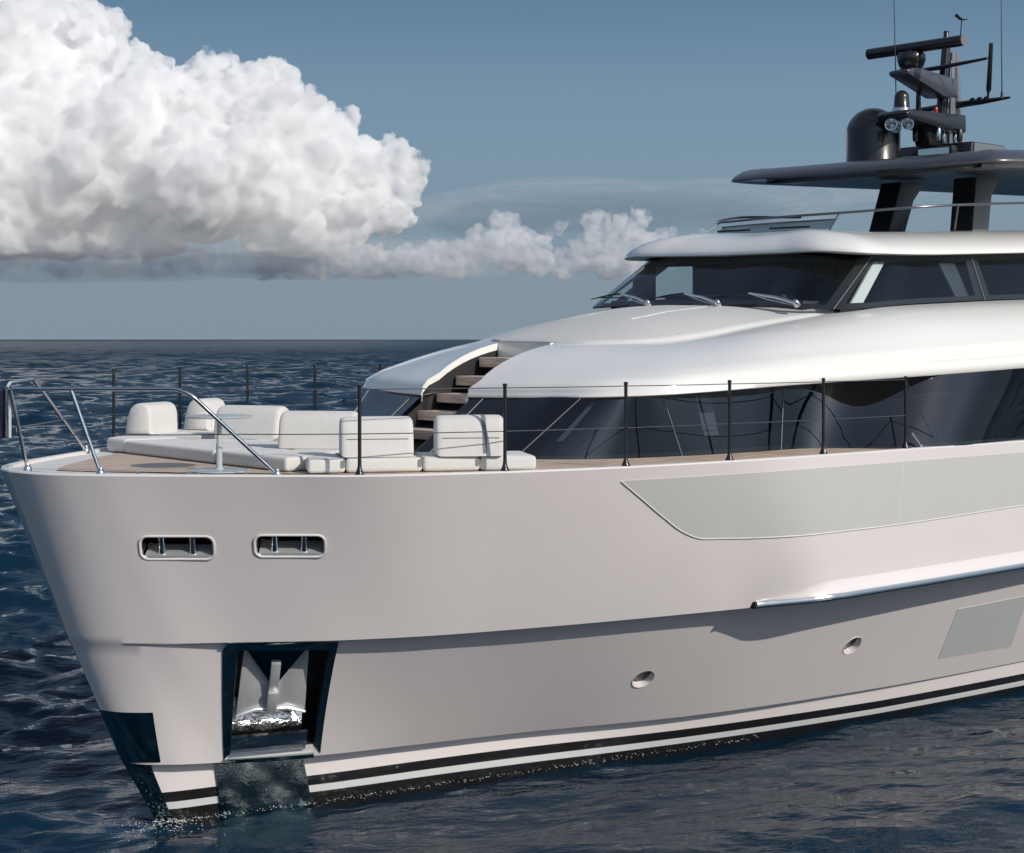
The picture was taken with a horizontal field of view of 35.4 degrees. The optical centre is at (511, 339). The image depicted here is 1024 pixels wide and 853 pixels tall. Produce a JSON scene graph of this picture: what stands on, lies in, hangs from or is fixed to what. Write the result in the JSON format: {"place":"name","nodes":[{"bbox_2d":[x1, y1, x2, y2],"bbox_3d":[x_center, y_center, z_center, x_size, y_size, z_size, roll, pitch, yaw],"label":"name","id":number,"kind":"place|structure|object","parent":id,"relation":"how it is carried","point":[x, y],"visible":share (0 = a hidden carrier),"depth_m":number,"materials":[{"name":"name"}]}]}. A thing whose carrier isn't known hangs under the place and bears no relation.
{"place":"outdoors","nodes":[
{"label":"outdoors","id":0,"kind":"place"},
{"bbox_2d":[0,340,1023,852],"bbox_3d":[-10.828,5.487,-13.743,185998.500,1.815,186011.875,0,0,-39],"label":"sea","id":1,"kind":"structure","parent":0,"point":[944,780],"depth_m":20.09,"materials":[{"name":"blue liquid"}]},
{"bbox_2d":[119,735,756,841],"bbox_3d":[-0.536,5.422,19.415,9.255,0.094,1.003,0,0,-27],"label":"foam","id":2,"kind":"object","parent":1,"relation":"on","point":[159,823],"visible":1,"depth_m":18.18,"materials":[{"name":"white"}]},
{"bbox_2d":[0,0,1023,824],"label":"motor yacht","id":3,"kind":"object","parent":1,"relation":"on","point":[770,488],"visible":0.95,"depth_m":19.45,"materials":[{"name":"paint"}]},
{"bbox_2d":[0,390,10,438],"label":"jack flag","id":4,"kind":"object","parent":3,"relation":"hanging from","point":[2,413],"visible":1,"depth_m":17.02,"materials":[{"name":"fabric"}]},
{"bbox_2d":[107,436,176,451],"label":"seat cushion","id":5,"kind":"object","parent":3,"relation":"on","point":[117,443],"visible":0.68,"depth_m":20.11,"materials":[{"name":"fabric"}]},
{"bbox_2d":[132,431,224,439],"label":"seat cushion","id":6,"kind":"object","parent":3,"relation":"on","point":[192,437],"visible":0.13,"depth_m":20.69,"materials":[{"name":"fabric"}]},
{"bbox_2d":[126,402,177,433],"bbox_3d":[-4.699,1.019,20.933,0.392,0.402,0.684,0,0,20],"label":"back cushion","id":7,"kind":"object","parent":6,"relation":"on","point":[153,418],"visible":1,"depth_m":20.66,"materials":[{"name":"fabric"}]},
{"bbox_2d":[125,438,267,462],"bbox_3d":[-3.800,1.327,19.239,0.773,0.155,2.232,0,0,-39],"label":"seat cushion","id":8,"kind":"object","parent":3,"relation":"on","point":[192,450],"visible":0.77,"depth_m":19.02,"materials":[{"name":"fabric"}]},
{"bbox_2d":[185,414,252,472],"bbox_3d":[-3.145,1.114,17.233,0.720,0.594,0.720,0,0,-39],"label":"side table","id":9,"kind":"object","parent":3,"relation":"on","point":[218,468],"visible":0.93,"depth_m":17.20,"materials":[{"name":"metal"}]},
{"bbox_2d":[178,428,272,440],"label":"seat cushion","id":10,"kind":"object","parent":3,"relation":"on","point":[182,429],"visible":0.06,"depth_m":21.41,"materials":[{"name":"fabric"}]},
{"bbox_2d":[184,398,224,429],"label":"back cushion","id":11,"kind":"object","parent":10,"relation":"on","point":[213,405],"visible":0.74,"depth_m":21.47,"materials":[{"name":"fabric"}]},
{"bbox_2d":[195,439,339,453],"bbox_3d":[-2.806,1.327,19.157,0.625,0.155,3.047,0,0,-39],"label":"seat cushion","id":12,"kind":"object","parent":3,"relation":"on","point":[262,443],"visible":0.19,"depth_m":19.27,"materials":[{"name":"fabric"}]},
{"bbox_2d":[214,405,288,439],"bbox_3d":[-3.280,1.039,20.252,0.913,0.412,0.402,0,0,22],"label":"back cushion","id":13,"kind":"object","parent":12,"relation":"on","point":[264,420],"visible":0.76,"depth_m":20.07,"materials":[{"name":"fabric"}]},
{"bbox_2d":[278,411,357,448],"bbox_3d":[-2.213,1.034,18.473,0.892,0.422,0.402,0,0,8],"label":"back cushion","id":14,"kind":"object","parent":12,"relation":"on","point":[308,422],"visible":0.72,"depth_m":18.33,"materials":[{"name":"fabric"}]},
{"bbox_2d":[236,650,308,716],"bbox_3d":[-2.664,3.748,17.838,0.783,0.936,0.436,0,0,-15],"label":"anchor","id":15,"kind":"object","parent":3,"relation":"attached to","point":[259,691],"visible":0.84,"depth_m":17.87,"materials":[{"name":"metal"}]},
{"bbox_2d":[222,448,329,470],"bbox_3d":[-2.603,1.327,17.802,0.753,0.155,1.458,0,0,-39],"label":"seat cushion","id":16,"kind":"object","parent":3,"relation":"on","point":[284,459],"visible":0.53,"depth_m":17.52,"materials":[{"name":"fabric"}]},
{"bbox_2d":[306,453,344,472],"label":"seat cushion","id":17,"kind":"object","parent":3,"relation":"on","point":[332,463],"visible":1,"depth_m":16.86,"materials":[{"name":"fabric"}]},
{"bbox_2d":[344,453,421,472],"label":"seat cushion","id":18,"kind":"object","parent":3,"relation":"on","point":[413,463],"visible":0.59,"depth_m":16.97,"materials":[{"name":"fabric"}]},
{"bbox_2d":[339,416,413,457],"bbox_3d":[-1.454,1.034,17.167,0.770,0.422,0.402,0,0,-10],"label":"back cushion","id":19,"kind":"object","parent":18,"relation":"on","point":[387,445],"visible":0.97,"depth_m":17.02,"materials":[{"name":"fabric"}]},
{"bbox_2d":[355,390,420,415],"bbox_3d":[-1.955,1.050,21.607,0.901,0.729,1.889,0,0,-29],"label":"saloon window","id":20,"kind":"structure","parent":3,"relation":"in","point":[374,402],"depth_m":21.65,"materials":[{"name":"blue glass"}]},
{"bbox_2d":[416,452,479,470],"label":"seat cushion","id":21,"kind":"object","parent":3,"relation":"on","point":[432,461],"visible":0.66,"depth_m":17.11,"materials":[{"name":"fabric"}]},
{"bbox_2d":[433,414,502,456],"bbox_3d":[-0.463,1.027,17.293,0.736,0.435,0.402,0,0,-8],"label":"back cushion","id":22,"kind":"object","parent":21,"relation":"on","point":[470,444],"visible":0.93,"depth_m":17.14,"materials":[{"name":"fabric"}]},
{"bbox_2d":[418,397,578,451],"bbox_3d":[-0.175,1.050,19.446,0.901,0.729,1.889,0,0,-50],"label":"saloon window","id":23,"kind":"structure","parent":3,"relation":"in","point":[522,413],"depth_m":19.35,"materials":[{"name":"black glass"}]},
{"bbox_2d":[479,451,535,469],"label":"seat cushion","id":24,"kind":"object","parent":3,"relation":"on","point":[518,460],"visible":0.75,"depth_m":17.23,"materials":[{"name":"fabric"}]},
{"bbox_2d":[522,396,681,458],"bbox_3d":[1.053,1.029,19.065,2.093,0.779,0.306,0,0,-10],"label":"saloon window","id":25,"kind":"structure","parent":3,"relation":"in","point":[643,411],"depth_m":19.03,"materials":[{"name":"black glass"}]},
{"bbox_2d":[597,264,691,307],"bbox_3d":[2.607,-0.930,26.640,3.329,0.876,0.417,0,0,-41],"label":"wheelhouse window","id":26,"kind":"structure","parent":3,"relation":"in","point":[670,265],"depth_m":26.51,"materials":[{"name":"black glass"}]},
{"bbox_2d":[663,386,782,455],"bbox_3d":[2.693,0.977,19.937,2.153,0.878,0.152,0,0,-38],"label":"saloon window","id":27,"kind":"structure","parent":3,"relation":"in","point":[756,404],"depth_m":19.90,"materials":[{"name":"black glass"}]},
{"bbox_2d":[772,261,824,262],"bbox_3d":[4.861,-1.090,28.658,3.001,0.830,0.396,0,0,-41],"label":"wheelhouse window","id":28,"kind":"structure","parent":3,"relation":"in","point":[779,261],"depth_m":28.70,"materials":[{"name":"black glass"}]},
{"bbox_2d":[781,368,1023,449],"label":"saloon window","id":29,"kind":"structure","parent":3,"relation":"in","point":[958,409],"depth_m":21.03,"materials":[{"name":"black glass"}]},
{"bbox_2d":[832,255,982,309],"bbox_3d":[5.638,-0.848,22.961,3.329,0.881,0.417,0,0,-38],"label":"wheelhouse window","id":30,"kind":"structure","parent":3,"relation":"in","point":[841,304],"depth_m":22.93,"materials":[{"name":"glass"}]},
{"bbox_2d":[938,596,1023,658],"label":"hull window","id":31,"kind":"structure","parent":3,"relation":"in","point":[993,625],"depth_m":23.40,"materials":[{"name":"grey glass"}]},
{"bbox_2d":[969,253,1023,299],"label":"wheelhouse window","id":32,"kind":"structure","parent":3,"relation":"in","point":[985,294],"depth_m":24.10,"materials":[{"name":"black glass"}]},
{"bbox_2d":[0,0,1023,339],"label":"sky","id":33,"kind":"structure","parent":0,"point":[170,169],"materials":[{"name":"blue"}]}
]}

